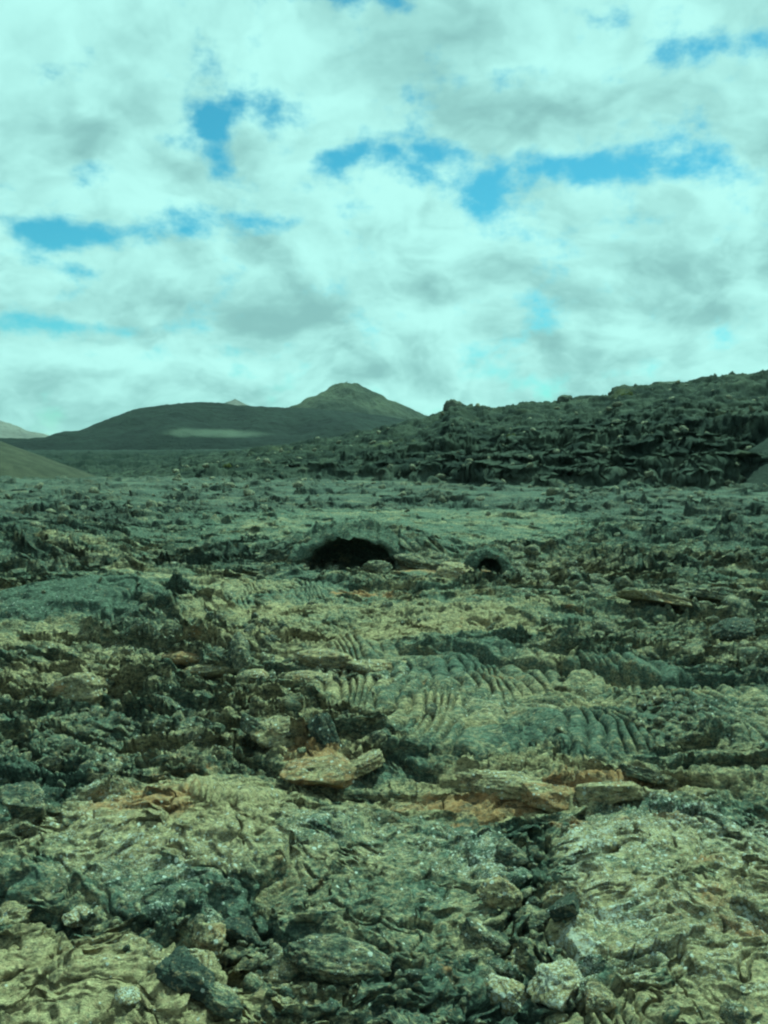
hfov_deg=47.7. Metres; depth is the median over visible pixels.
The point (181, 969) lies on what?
lava boulder
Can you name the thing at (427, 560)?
lava boulder
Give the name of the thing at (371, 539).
lava cave
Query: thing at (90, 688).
lava boulder
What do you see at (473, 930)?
lava slab
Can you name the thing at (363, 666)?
lava toe
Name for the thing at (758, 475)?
hills
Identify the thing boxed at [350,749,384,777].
lava slab
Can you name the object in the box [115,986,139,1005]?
lava boulder
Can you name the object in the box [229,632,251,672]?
rock
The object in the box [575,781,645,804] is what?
lava slab
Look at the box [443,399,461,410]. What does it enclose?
lava crag
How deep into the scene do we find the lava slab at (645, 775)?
7.49 m
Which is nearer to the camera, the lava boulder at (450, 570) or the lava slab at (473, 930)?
the lava slab at (473, 930)
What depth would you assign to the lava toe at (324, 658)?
11.59 m
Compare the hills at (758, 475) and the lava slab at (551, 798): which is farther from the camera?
the hills at (758, 475)
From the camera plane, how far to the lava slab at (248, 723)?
8.71 m
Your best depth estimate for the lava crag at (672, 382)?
110.67 m
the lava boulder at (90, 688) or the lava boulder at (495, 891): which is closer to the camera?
the lava boulder at (495, 891)
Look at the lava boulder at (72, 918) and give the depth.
5.51 m
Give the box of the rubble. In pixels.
[0,380,767,1023]
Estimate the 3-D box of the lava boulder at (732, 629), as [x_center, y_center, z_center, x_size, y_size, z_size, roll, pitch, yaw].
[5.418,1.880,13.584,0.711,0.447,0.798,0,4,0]
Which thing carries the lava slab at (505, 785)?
on the ground
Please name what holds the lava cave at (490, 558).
on the ground
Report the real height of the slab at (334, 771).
0.281 m
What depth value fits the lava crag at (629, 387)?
112.41 m
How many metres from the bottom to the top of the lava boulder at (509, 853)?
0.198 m
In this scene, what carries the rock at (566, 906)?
on the ground
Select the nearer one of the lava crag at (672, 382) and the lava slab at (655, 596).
the lava slab at (655, 596)
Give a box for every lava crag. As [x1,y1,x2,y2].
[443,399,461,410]
[557,395,572,402]
[608,384,632,395]
[652,381,688,386]
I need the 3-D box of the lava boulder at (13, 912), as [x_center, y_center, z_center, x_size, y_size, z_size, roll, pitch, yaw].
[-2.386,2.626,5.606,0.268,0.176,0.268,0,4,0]
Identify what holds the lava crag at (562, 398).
on the ground
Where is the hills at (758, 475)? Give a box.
[741,437,767,487]
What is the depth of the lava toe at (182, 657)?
11.73 m
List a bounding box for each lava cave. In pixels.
[286,517,419,563]
[464,545,515,574]
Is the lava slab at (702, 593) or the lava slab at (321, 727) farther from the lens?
the lava slab at (702, 593)
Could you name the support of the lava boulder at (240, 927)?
on the ground
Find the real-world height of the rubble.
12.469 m
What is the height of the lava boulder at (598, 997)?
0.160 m
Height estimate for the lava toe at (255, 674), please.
0.200 m
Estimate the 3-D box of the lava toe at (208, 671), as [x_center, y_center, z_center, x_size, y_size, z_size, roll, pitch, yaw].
[-2.257,2.110,11.600,0.977,0.212,0.388,0,4,0]
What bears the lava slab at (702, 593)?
on the ground
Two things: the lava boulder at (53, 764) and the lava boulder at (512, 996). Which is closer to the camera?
the lava boulder at (512, 996)
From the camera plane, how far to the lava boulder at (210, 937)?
5.00 m
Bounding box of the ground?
[0,369,767,1023]
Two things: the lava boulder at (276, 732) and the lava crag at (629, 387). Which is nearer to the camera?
the lava boulder at (276, 732)
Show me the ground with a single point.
(402, 841)
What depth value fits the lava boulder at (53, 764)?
7.93 m
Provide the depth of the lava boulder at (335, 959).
4.90 m
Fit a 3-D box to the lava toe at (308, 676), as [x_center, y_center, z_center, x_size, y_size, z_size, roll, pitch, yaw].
[-0.983,2.145,11.220,0.944,0.191,0.329,1,4,14]
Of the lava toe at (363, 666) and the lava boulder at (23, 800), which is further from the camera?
the lava toe at (363, 666)
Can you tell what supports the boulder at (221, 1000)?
on the ground
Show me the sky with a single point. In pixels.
(422, 205)
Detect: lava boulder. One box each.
[0,781,45,821]
[0,900,34,925]
[36,755,64,773]
[46,672,107,705]
[61,905,92,927]
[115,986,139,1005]
[154,945,215,1000]
[191,922,225,957]
[223,915,262,948]
[249,715,294,748]
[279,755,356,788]
[282,933,392,986]
[363,560,392,573]
[393,551,453,569]
[436,561,473,578]
[476,874,522,908]
[487,973,529,1015]
[495,837,528,866]
[510,902,550,932]
[526,958,582,1011]
[583,981,615,1015]
[709,617,755,641]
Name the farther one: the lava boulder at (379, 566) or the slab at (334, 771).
the lava boulder at (379, 566)
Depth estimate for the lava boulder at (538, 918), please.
5.46 m
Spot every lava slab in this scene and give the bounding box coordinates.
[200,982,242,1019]
[239,713,266,735]
[307,712,341,748]
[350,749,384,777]
[455,769,547,799]
[460,916,511,957]
[520,782,577,812]
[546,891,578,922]
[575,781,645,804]
[614,764,677,787]
[616,589,692,607]
[667,586,729,600]
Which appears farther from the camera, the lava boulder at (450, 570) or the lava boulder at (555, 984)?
the lava boulder at (450, 570)
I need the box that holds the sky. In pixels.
[0,0,767,434]
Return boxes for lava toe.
[162,650,198,665]
[183,664,233,677]
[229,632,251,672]
[235,668,269,684]
[275,670,341,684]
[287,648,357,668]
[346,659,406,674]

